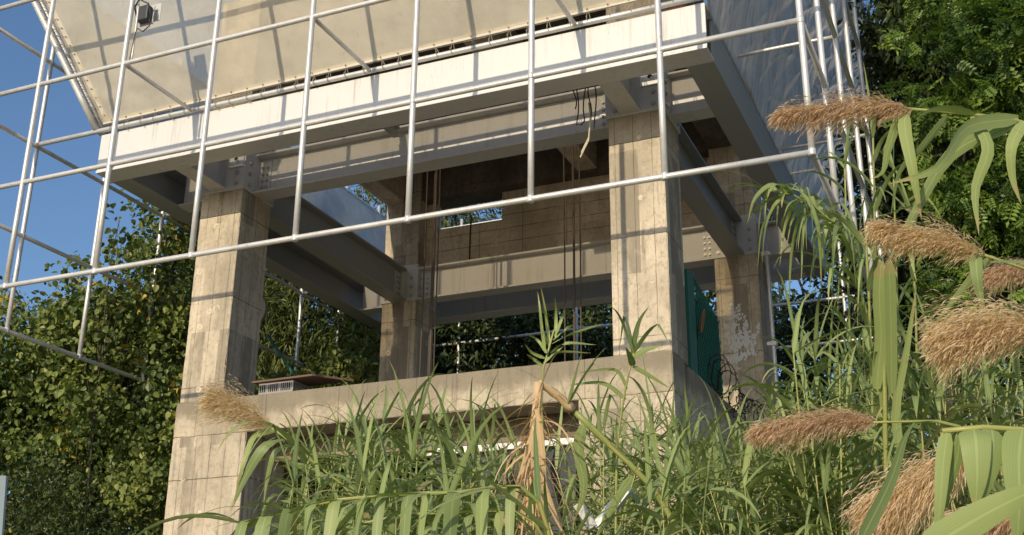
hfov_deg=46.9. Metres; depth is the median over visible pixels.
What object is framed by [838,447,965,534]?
giant reed
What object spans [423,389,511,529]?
giant reed
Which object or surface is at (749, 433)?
giant reed
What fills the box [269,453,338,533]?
giant reed
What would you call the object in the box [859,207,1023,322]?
giant reed
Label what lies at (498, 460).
giant reed
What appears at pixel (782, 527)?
giant reed
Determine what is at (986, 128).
giant reed
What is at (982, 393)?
giant reed
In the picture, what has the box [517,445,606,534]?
giant reed
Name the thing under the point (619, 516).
giant reed
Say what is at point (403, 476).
giant reed
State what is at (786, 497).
giant reed
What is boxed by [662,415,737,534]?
giant reed
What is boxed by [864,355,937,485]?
giant reed
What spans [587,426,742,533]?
giant reed
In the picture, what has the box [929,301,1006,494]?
giant reed
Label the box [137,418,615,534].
giant reed
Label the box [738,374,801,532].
giant reed
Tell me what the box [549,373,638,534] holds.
giant reed
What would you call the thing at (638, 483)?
giant reed
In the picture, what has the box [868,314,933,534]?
giant reed
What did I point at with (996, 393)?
giant reed
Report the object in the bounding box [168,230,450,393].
bamboo like tree
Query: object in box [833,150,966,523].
giant reed
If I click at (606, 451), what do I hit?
giant reed
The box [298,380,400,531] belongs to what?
giant reed
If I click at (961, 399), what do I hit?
giant reed
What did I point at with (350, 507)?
giant reed
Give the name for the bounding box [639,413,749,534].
giant reed
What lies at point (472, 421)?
giant reed
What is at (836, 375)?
giant reed
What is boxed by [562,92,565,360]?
steel rod
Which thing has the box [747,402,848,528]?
giant reed
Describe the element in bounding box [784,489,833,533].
giant reed
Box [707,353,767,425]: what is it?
barbed wire
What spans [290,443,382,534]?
giant reed
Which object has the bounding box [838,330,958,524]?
giant reed
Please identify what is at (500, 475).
giant reed
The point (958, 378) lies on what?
giant reed
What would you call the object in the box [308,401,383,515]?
giant reed
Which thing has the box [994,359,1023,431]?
giant reed
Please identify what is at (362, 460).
giant reed
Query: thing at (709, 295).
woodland
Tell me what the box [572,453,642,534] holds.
giant reed
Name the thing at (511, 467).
giant reed
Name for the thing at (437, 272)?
steel rod
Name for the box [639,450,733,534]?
giant reed
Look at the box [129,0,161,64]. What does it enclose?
floodlight
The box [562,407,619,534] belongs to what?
giant reed
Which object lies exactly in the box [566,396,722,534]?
giant reed
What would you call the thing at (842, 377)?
giant reed
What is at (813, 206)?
giant reed
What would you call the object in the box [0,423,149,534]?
shaded bush
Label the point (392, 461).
giant reed
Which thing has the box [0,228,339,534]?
backing tree
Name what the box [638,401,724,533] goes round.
giant reed
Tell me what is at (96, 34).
tarpaulin
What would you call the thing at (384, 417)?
giant reed
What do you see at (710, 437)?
giant reed
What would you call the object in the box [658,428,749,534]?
giant reed
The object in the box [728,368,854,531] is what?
giant reed
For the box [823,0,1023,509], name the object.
dark backing tree
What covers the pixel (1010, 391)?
giant reed
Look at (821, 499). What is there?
giant reed
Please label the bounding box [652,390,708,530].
giant reed
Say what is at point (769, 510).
giant reed
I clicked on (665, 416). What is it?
giant reed
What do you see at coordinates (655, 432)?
giant reed
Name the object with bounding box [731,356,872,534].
giant reed
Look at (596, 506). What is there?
giant reed
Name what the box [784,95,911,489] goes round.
giant reed
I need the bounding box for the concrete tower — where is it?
[163,0,781,534]
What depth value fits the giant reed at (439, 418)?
6.42 m
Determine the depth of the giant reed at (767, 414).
5.30 m
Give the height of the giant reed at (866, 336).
3.879 m
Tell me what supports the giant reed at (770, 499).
on the ground
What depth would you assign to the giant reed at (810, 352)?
7.07 m
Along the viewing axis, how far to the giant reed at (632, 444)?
7.20 m
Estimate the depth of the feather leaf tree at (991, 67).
14.12 m
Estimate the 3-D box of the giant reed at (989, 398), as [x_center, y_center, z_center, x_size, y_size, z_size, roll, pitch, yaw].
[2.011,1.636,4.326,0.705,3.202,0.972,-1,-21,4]
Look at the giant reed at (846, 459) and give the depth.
4.81 m
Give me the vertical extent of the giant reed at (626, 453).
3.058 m
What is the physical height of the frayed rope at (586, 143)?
0.725 m
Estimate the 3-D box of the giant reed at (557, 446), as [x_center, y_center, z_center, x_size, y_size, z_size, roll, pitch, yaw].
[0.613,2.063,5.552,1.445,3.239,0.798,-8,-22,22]
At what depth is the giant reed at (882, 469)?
5.03 m
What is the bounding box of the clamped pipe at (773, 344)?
[760,204,872,520]
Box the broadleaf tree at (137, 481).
[0,189,198,534]
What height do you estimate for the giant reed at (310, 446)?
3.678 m
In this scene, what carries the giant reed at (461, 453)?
on the ground
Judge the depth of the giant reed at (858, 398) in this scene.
6.95 m
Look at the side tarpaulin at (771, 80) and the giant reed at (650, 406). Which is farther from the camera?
the side tarpaulin at (771, 80)
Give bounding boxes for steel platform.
[96,2,826,330]
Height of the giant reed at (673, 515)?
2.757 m
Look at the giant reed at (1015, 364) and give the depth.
4.75 m
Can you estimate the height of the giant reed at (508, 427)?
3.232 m
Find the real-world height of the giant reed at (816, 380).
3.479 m
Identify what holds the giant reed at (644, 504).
on the ground
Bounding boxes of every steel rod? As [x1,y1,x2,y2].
[419,119,429,376]
[427,117,436,375]
[428,117,438,375]
[433,116,442,374]
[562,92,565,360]
[571,90,575,360]
[577,89,581,359]
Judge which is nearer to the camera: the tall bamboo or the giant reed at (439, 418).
the giant reed at (439, 418)
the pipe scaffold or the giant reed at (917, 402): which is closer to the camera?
the giant reed at (917, 402)
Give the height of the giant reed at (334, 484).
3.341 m
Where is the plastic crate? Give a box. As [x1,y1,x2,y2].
[258,380,308,394]
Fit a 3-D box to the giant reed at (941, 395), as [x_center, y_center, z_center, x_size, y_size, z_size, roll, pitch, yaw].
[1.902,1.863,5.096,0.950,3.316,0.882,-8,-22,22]
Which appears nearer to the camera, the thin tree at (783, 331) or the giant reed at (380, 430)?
the giant reed at (380, 430)
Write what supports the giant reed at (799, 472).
on the ground
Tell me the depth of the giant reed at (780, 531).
4.81 m
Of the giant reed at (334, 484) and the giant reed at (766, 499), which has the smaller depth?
the giant reed at (766, 499)
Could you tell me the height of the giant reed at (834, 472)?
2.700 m
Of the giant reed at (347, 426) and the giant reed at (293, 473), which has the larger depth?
the giant reed at (347, 426)
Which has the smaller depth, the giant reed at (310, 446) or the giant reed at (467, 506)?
the giant reed at (467, 506)
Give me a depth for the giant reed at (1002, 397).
6.66 m
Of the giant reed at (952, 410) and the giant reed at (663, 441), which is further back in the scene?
the giant reed at (663, 441)
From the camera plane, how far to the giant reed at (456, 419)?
8.97 m
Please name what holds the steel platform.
attached to the concrete tower
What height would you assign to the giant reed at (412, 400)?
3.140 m
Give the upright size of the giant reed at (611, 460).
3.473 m
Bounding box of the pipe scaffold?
[0,0,932,429]
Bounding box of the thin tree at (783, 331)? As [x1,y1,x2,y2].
[761,197,917,499]
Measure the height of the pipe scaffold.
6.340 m
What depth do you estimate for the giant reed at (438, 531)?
4.71 m
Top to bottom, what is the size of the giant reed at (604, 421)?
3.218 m
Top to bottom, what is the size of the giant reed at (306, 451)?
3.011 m
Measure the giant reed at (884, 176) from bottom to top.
4.928 m
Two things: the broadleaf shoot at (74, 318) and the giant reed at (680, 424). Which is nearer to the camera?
the giant reed at (680, 424)
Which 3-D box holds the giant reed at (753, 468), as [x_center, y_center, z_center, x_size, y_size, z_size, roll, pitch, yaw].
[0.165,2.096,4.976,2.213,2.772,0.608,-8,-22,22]
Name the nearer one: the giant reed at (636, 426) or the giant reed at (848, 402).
the giant reed at (848, 402)
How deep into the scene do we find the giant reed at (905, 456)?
5.58 m
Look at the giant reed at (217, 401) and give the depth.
5.16 m
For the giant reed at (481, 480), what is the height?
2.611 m
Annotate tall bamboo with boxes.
[348,184,501,334]
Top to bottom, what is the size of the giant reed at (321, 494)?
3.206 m
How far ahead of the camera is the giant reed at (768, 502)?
5.14 m
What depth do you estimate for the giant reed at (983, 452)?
1.86 m
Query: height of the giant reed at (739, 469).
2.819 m
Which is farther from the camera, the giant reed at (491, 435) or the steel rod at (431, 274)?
the steel rod at (431, 274)
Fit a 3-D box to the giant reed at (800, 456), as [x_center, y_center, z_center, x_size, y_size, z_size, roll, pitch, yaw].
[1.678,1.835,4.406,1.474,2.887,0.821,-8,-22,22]
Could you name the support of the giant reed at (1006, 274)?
on the ground
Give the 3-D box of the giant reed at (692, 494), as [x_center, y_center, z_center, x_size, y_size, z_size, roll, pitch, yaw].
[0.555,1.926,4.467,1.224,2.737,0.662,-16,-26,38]
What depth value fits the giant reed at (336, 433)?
7.15 m
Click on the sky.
(62, 216)
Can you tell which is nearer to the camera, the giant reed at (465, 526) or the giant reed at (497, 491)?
the giant reed at (465, 526)
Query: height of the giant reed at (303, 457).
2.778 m
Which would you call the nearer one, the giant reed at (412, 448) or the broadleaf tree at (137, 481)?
the giant reed at (412, 448)
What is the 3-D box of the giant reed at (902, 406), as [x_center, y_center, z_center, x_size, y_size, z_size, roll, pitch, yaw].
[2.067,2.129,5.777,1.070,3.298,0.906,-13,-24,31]
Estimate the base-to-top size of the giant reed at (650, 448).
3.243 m
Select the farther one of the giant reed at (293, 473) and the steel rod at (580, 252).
the steel rod at (580, 252)
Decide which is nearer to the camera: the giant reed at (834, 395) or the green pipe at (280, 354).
the giant reed at (834, 395)
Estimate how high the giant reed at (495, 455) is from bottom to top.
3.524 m
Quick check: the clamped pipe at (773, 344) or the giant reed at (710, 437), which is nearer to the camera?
the giant reed at (710, 437)
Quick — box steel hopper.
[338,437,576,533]
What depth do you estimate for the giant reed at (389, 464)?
4.04 m
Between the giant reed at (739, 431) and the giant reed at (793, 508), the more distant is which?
the giant reed at (739, 431)
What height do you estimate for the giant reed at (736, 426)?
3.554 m
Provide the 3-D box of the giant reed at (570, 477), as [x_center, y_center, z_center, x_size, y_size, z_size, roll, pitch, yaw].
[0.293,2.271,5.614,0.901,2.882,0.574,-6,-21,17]
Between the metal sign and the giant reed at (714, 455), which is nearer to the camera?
the giant reed at (714, 455)
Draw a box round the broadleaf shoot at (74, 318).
[45,203,157,534]
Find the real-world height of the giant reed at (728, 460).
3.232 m
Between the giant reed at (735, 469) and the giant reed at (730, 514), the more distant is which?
the giant reed at (735, 469)
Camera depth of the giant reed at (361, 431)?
8.57 m
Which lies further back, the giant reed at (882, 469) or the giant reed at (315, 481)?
the giant reed at (315, 481)
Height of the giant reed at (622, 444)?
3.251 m
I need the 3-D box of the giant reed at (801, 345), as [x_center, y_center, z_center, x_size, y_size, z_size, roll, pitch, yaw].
[1.365,1.695,5.070,0.744,3.602,0.960,-8,-22,22]
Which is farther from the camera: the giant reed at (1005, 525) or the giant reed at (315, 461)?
the giant reed at (315, 461)
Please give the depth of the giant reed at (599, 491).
6.16 m
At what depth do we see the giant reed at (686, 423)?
6.21 m
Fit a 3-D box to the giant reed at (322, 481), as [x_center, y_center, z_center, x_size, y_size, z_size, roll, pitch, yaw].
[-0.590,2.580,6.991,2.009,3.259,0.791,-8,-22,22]
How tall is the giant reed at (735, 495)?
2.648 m
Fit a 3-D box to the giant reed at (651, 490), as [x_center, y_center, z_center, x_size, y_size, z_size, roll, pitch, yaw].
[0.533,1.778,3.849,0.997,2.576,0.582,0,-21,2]
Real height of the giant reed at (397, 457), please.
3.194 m
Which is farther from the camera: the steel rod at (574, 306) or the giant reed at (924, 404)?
the steel rod at (574, 306)
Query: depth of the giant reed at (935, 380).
6.70 m
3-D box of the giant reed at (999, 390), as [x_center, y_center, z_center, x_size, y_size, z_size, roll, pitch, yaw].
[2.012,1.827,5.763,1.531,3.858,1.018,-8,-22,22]
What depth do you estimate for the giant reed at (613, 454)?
8.37 m
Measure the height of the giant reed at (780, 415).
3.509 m
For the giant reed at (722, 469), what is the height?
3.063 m
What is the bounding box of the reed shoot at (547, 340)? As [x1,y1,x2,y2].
[525,289,603,532]
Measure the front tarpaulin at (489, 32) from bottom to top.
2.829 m
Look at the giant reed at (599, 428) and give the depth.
6.09 m
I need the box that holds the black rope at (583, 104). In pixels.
[573,86,596,128]
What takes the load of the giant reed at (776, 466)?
on the ground
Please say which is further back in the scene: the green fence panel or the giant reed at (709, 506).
the green fence panel
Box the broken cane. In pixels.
[461,348,679,534]
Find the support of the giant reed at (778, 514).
on the ground
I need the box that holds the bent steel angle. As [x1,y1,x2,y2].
[573,488,633,530]
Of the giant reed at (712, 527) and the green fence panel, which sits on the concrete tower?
the green fence panel
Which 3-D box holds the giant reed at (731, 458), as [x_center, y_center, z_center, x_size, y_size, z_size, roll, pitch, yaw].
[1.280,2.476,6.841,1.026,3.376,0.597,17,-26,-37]
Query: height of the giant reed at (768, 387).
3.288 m
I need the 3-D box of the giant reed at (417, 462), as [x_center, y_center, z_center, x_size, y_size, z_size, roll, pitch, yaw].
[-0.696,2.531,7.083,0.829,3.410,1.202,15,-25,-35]
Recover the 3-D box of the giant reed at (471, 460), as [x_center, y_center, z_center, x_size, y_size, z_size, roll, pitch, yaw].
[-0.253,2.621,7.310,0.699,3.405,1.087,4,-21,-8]
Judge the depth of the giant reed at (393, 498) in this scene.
4.24 m
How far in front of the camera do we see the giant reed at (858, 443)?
4.95 m
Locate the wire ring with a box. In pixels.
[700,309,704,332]
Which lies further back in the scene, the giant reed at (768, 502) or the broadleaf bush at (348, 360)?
the broadleaf bush at (348, 360)
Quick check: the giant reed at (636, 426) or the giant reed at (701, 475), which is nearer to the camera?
the giant reed at (701, 475)
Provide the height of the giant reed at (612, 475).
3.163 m
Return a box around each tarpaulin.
[38,0,673,130]
[44,0,386,252]
[705,0,874,246]
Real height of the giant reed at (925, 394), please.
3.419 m
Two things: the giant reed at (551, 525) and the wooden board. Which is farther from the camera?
the wooden board
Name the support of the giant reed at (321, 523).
on the ground
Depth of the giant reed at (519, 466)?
6.70 m
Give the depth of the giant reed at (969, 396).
7.11 m
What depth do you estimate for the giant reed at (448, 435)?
6.03 m
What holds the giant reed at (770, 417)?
on the ground
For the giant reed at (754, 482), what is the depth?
4.82 m
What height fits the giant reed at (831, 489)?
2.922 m
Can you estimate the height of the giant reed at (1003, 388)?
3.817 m
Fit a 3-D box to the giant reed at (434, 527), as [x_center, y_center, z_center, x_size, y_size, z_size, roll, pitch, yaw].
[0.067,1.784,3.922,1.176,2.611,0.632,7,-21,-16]
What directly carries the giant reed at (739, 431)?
on the ground
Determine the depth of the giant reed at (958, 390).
7.42 m
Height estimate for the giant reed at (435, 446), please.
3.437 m
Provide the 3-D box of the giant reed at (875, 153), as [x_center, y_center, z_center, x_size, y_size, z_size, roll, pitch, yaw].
[1.980,1.339,5.867,0.691,4.835,1.305,-4,-21,13]
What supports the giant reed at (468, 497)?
on the ground
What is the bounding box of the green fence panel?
[684,269,722,396]
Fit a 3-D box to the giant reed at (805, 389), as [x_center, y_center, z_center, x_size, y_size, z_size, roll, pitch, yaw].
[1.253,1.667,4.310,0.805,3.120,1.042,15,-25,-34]
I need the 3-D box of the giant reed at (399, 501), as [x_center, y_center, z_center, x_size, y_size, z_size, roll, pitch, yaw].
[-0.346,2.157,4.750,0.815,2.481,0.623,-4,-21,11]
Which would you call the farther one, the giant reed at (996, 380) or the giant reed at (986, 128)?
the giant reed at (996, 380)
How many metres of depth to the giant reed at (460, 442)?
5.94 m
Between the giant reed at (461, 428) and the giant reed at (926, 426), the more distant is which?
the giant reed at (461, 428)
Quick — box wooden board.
[252,374,353,389]
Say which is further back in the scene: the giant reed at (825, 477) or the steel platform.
the steel platform
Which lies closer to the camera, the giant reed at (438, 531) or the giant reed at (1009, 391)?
the giant reed at (438, 531)
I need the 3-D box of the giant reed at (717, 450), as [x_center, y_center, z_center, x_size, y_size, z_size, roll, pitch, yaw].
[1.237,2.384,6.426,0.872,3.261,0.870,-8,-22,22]
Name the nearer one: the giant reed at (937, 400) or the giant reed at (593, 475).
the giant reed at (937, 400)
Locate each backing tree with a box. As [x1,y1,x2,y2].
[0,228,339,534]
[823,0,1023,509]
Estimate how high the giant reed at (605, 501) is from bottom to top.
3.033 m
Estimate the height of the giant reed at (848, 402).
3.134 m
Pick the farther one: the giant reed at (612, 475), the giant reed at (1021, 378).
the giant reed at (612, 475)
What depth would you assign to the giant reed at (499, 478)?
6.41 m
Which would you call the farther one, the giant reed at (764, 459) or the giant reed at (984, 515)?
the giant reed at (764, 459)
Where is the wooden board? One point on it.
(311, 379)
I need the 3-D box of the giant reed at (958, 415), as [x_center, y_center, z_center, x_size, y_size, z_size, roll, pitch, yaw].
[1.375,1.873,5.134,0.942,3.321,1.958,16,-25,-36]
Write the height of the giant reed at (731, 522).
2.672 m
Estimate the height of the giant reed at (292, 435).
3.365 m
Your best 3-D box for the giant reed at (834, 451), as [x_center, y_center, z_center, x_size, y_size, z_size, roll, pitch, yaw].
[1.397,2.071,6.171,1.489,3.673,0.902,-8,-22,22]
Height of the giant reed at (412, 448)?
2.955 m
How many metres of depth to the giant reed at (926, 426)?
4.68 m
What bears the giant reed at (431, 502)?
on the ground
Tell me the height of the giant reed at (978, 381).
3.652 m
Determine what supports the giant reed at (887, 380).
on the ground
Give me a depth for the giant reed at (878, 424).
5.82 m
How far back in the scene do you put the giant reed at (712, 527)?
5.13 m
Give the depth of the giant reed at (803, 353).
6.35 m
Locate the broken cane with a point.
(526, 471)
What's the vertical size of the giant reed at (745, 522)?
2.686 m
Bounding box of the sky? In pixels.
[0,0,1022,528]
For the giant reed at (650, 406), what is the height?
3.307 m
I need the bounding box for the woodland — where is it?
[3,279,1023,534]
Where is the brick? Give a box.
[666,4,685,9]
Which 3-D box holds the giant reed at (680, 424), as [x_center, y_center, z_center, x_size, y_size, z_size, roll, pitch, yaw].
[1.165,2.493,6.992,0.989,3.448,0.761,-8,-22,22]
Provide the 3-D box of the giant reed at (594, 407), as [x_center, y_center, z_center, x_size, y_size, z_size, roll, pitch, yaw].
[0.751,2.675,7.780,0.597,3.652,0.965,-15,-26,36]
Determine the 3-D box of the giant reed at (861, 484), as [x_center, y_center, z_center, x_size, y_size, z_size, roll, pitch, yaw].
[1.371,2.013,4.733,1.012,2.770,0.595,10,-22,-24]
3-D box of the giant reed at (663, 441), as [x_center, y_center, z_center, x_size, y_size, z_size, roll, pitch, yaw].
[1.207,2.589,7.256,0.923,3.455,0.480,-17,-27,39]
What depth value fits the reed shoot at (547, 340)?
4.70 m
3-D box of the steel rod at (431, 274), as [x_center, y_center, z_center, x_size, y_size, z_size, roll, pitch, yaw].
[-1.278,-0.034,18.826,0.034,5.980,0.024,-8,-22,22]
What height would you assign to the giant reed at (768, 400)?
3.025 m
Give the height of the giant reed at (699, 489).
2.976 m
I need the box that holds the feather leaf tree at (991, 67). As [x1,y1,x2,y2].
[871,0,1023,418]
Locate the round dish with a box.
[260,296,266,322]
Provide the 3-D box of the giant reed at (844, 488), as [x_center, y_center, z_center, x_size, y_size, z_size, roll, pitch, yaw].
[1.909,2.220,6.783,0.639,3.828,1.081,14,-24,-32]
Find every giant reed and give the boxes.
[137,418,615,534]
[192,365,425,534]
[208,411,324,534]
[225,423,362,534]
[248,440,364,534]
[252,407,356,534]
[252,413,322,526]
[252,418,370,534]
[260,384,369,532]
[264,407,372,534]
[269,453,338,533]
[271,404,396,534]
[273,454,354,533]
[274,490,343,534]
[276,416,369,522]
[279,409,332,534]
[285,438,353,530]
[286,474,465,534]
[287,462,336,530]
[290,385,433,534]
[290,389,475,534]
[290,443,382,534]
[290,444,414,534]
[293,435,350,534]
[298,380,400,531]
[299,399,396,517]
[300,385,431,533]
[303,371,493,533]
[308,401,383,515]
[309,402,439,534]
[313,475,628,534]
[316,423,413,533]
[321,400,448,534]
[321,426,381,500]
[323,432,419,534]
[327,360,443,533]
[334,373,476,534]
[337,410,442,534]
[339,447,415,534]
[344,398,399,492]
[354,424,442,534]
[366,397,435,534]
[366,490,439,531]
[368,379,469,532]
[370,420,439,503]
[375,409,427,528]
[386,424,504,532]
[387,428,420,516]
[387,455,458,534]
[393,386,504,532]
[395,383,557,534]
[397,405,447,531]
[407,405,490,530]
[410,373,511,534]
[410,414,528,534]
[411,399,515,534]
[415,376,575,534]
[420,380,502,485]
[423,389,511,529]
[423,422,515,518]
[424,445,518,534]
[428,436,489,534]
[438,404,521,534]
[455,435,506,533]
[463,397,591,534]
[463,432,513,498]
[463,441,566,534]
[469,434,520,534]
[472,453,540,534]
[477,422,566,534]
[480,427,561,534]
[486,427,499,507]
[487,459,517,534]
[491,427,558,532]
[501,425,589,534]
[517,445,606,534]
[518,445,610,534]
[542,389,629,534]
[545,376,652,534]
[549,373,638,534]
[551,373,683,534]
[554,442,641,534]
[558,400,644,531]
[559,442,599,534]
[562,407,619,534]
[565,420,646,533]
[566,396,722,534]
[566,421,674,534]
[568,390,651,532]
[569,404,674,534]
[570,307,668,533]
[571,423,658,528]
[572,400,668,534]
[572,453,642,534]
[573,415,676,531]
[580,429,635,534]
[585,427,653,533]
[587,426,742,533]
[591,409,664,534]
[591,418,722,534]
[592,393,730,534]
[592,401,627,526]
[592,409,692,534]
[595,460,662,533]
[596,417,641,534]
[597,414,644,534]
[598,457,651,534]
[601,346,719,532]
[602,377,736,518]
[604,405,690,534]
[608,381,696,534]
[609,392,697,534]
[613,479,708,534]
[614,425,680,534]
[615,415,724,534]
[624,399,756,534]
[626,388,703,503]
[630,416,712,532]
[631,426,738,534]
[632,402,780,534]
[633,378,713,533]
[635,441,751,534]
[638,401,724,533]
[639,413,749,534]
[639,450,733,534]
[643,435,734,534]
[646,377,786,534]
[651,401,788,534]
[651,454,711,530]
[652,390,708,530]
[652,479,772,533]
[653,410,723,528]
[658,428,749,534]
[658,483,760,534]
[659,487,797,534]
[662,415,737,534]
[669,396,768,514]
[670,430,761,519]
[672,407,802,534]
[672,408,745,534]
[678,432,751,534]
[687,296,925,534]
[691,390,856,534]
[691,437,775,524]
[691,454,804,534]
[692,407,830,534]
[695,421,794,534]
[698,442,737,529]
[699,372,829,533]
[701,387,766,533]
[705,410,807,534]
[706,420,794,534]
[708,170,937,464]
[709,296,945,534]
[709,451,820,534]
[710,428,845,534]
[711,440,761,526]
[712,279,891,534]
[712,409,770,531]
[720,405,795,526]
[720,422,759,526]
[721,375,811,524]
[723,441,869,534]
[726,405,766,531]
[727,431,826,531]
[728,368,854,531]
[730,427,839,531]
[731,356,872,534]
[734,340,932,534]
[736,269,891,529]
[737,402,801,529]
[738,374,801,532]
[741,401,1004,491]
[743,384,880,534]
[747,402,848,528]
[749,435,896,534]
[750,405,799,523]
[750,476,819,534]
[753,325,879,523]
[753,449,850,534]
[758,316,920,533]
[759,396,836,534]
[760,372,827,518]
[761,416,883,534]
[762,408,882,533]
[764,400,858,534]
[765,83,1023,264]
[765,325,861,534]
[765,384,854,534]
[766,379,823,493]
[778,295,913,529]
[780,394,804,532]
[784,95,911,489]
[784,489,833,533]
[793,402,889,525]
[802,415,943,533]
[803,351,951,534]
[809,63,954,483]
[812,345,853,517]
[814,345,870,530]
[818,331,867,533]
[819,187,954,531]
[822,304,911,490]
[828,323,865,523]
[831,343,915,534]
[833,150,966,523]
[833,389,912,493]
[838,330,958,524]
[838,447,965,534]
[844,297,1008,532]
[845,352,1023,534]
[845,437,892,514]
[847,318,1021,534]
[847,334,934,491]
[848,347,1000,534]
[852,358,969,501]
[857,333,937,531]
[859,145,973,439]
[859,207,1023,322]
[859,271,1023,534]
[859,420,1023,534]
[861,397,922,527]
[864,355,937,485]
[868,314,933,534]
[872,259,916,479]
[879,360,1008,529]
[897,279,1006,512]
[899,317,1000,532]
[900,370,972,469]
[901,330,1001,533]
[911,305,992,497]
[913,279,1023,410]
[920,294,1015,534]
[921,351,1022,531]
[921,494,1011,534]
[925,367,981,503]
[926,293,1023,533]
[928,378,993,453]
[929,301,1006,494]
[929,355,1010,530]
[934,424,1023,534]
[936,352,1023,443]
[947,350,1023,424]
[954,361,1023,424]
[957,281,1023,506]
[957,304,1023,503]
[964,205,1023,301]
[971,301,1023,489]
[972,310,1023,479]
[973,304,1023,425]
[974,366,1023,431]
[980,347,1023,534]
[981,347,1023,495]
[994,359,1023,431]
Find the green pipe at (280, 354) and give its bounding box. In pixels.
[266,334,295,375]
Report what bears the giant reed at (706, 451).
on the ground
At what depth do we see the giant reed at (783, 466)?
5.45 m
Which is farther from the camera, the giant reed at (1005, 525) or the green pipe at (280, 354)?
the green pipe at (280, 354)
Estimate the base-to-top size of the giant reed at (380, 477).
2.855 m
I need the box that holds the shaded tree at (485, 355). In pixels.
[334,303,612,381]
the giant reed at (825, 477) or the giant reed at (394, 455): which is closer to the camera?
the giant reed at (825, 477)
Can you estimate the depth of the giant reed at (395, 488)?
4.20 m
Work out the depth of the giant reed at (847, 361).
7.73 m
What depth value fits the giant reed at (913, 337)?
6.96 m
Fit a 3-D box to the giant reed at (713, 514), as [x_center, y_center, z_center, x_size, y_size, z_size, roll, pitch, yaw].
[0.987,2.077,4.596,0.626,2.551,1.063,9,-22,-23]
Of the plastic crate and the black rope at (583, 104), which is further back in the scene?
the plastic crate
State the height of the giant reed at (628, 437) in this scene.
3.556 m
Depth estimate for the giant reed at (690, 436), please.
6.34 m
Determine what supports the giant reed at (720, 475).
on the ground
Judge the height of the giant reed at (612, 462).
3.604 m
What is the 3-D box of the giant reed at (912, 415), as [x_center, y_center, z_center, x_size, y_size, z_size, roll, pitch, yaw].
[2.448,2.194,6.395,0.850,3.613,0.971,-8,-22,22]
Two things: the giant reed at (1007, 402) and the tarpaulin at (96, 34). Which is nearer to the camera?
the giant reed at (1007, 402)
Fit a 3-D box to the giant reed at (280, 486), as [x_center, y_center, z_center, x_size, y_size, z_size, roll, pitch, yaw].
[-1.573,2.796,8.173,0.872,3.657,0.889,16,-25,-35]
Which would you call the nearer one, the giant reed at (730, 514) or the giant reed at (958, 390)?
the giant reed at (730, 514)
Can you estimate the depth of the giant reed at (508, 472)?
6.63 m
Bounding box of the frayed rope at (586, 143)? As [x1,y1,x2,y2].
[580,103,591,157]
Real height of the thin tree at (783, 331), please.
12.483 m
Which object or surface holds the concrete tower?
on the ground
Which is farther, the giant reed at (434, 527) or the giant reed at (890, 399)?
the giant reed at (890, 399)
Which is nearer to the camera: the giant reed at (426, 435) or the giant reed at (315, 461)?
the giant reed at (315, 461)
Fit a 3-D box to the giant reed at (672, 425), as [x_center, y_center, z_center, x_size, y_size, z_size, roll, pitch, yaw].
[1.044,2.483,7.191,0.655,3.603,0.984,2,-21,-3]
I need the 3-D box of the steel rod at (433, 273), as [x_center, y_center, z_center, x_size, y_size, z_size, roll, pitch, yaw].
[-1.245,-0.077,18.710,0.048,5.980,0.038,-8,-22,22]
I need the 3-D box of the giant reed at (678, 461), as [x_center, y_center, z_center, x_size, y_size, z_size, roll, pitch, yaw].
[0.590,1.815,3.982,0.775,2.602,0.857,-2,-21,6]
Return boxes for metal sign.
[0,475,7,534]
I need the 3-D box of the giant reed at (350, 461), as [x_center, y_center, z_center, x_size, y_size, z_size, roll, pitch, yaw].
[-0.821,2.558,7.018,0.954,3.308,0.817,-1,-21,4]
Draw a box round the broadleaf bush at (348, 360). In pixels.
[254,316,380,394]
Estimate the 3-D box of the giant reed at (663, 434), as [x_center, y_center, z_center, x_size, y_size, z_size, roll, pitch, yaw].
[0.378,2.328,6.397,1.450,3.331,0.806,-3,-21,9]
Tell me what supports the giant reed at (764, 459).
on the ground
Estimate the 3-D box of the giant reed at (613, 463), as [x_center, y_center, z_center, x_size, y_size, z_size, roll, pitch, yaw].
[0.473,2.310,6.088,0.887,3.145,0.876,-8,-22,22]
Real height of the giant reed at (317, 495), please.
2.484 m
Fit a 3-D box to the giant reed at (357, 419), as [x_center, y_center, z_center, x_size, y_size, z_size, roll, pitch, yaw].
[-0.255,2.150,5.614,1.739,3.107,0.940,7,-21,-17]
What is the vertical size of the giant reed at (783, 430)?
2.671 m
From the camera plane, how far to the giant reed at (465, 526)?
4.25 m
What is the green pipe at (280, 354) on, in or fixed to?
attached to the concrete tower
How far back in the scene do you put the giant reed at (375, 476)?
5.41 m
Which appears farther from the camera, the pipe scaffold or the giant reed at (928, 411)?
the pipe scaffold
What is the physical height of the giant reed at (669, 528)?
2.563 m
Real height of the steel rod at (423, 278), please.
5.980 m
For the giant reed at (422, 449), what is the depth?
5.70 m
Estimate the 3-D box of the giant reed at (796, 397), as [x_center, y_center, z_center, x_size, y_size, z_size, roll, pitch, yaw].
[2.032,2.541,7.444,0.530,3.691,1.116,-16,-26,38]
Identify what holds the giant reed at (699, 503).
on the ground

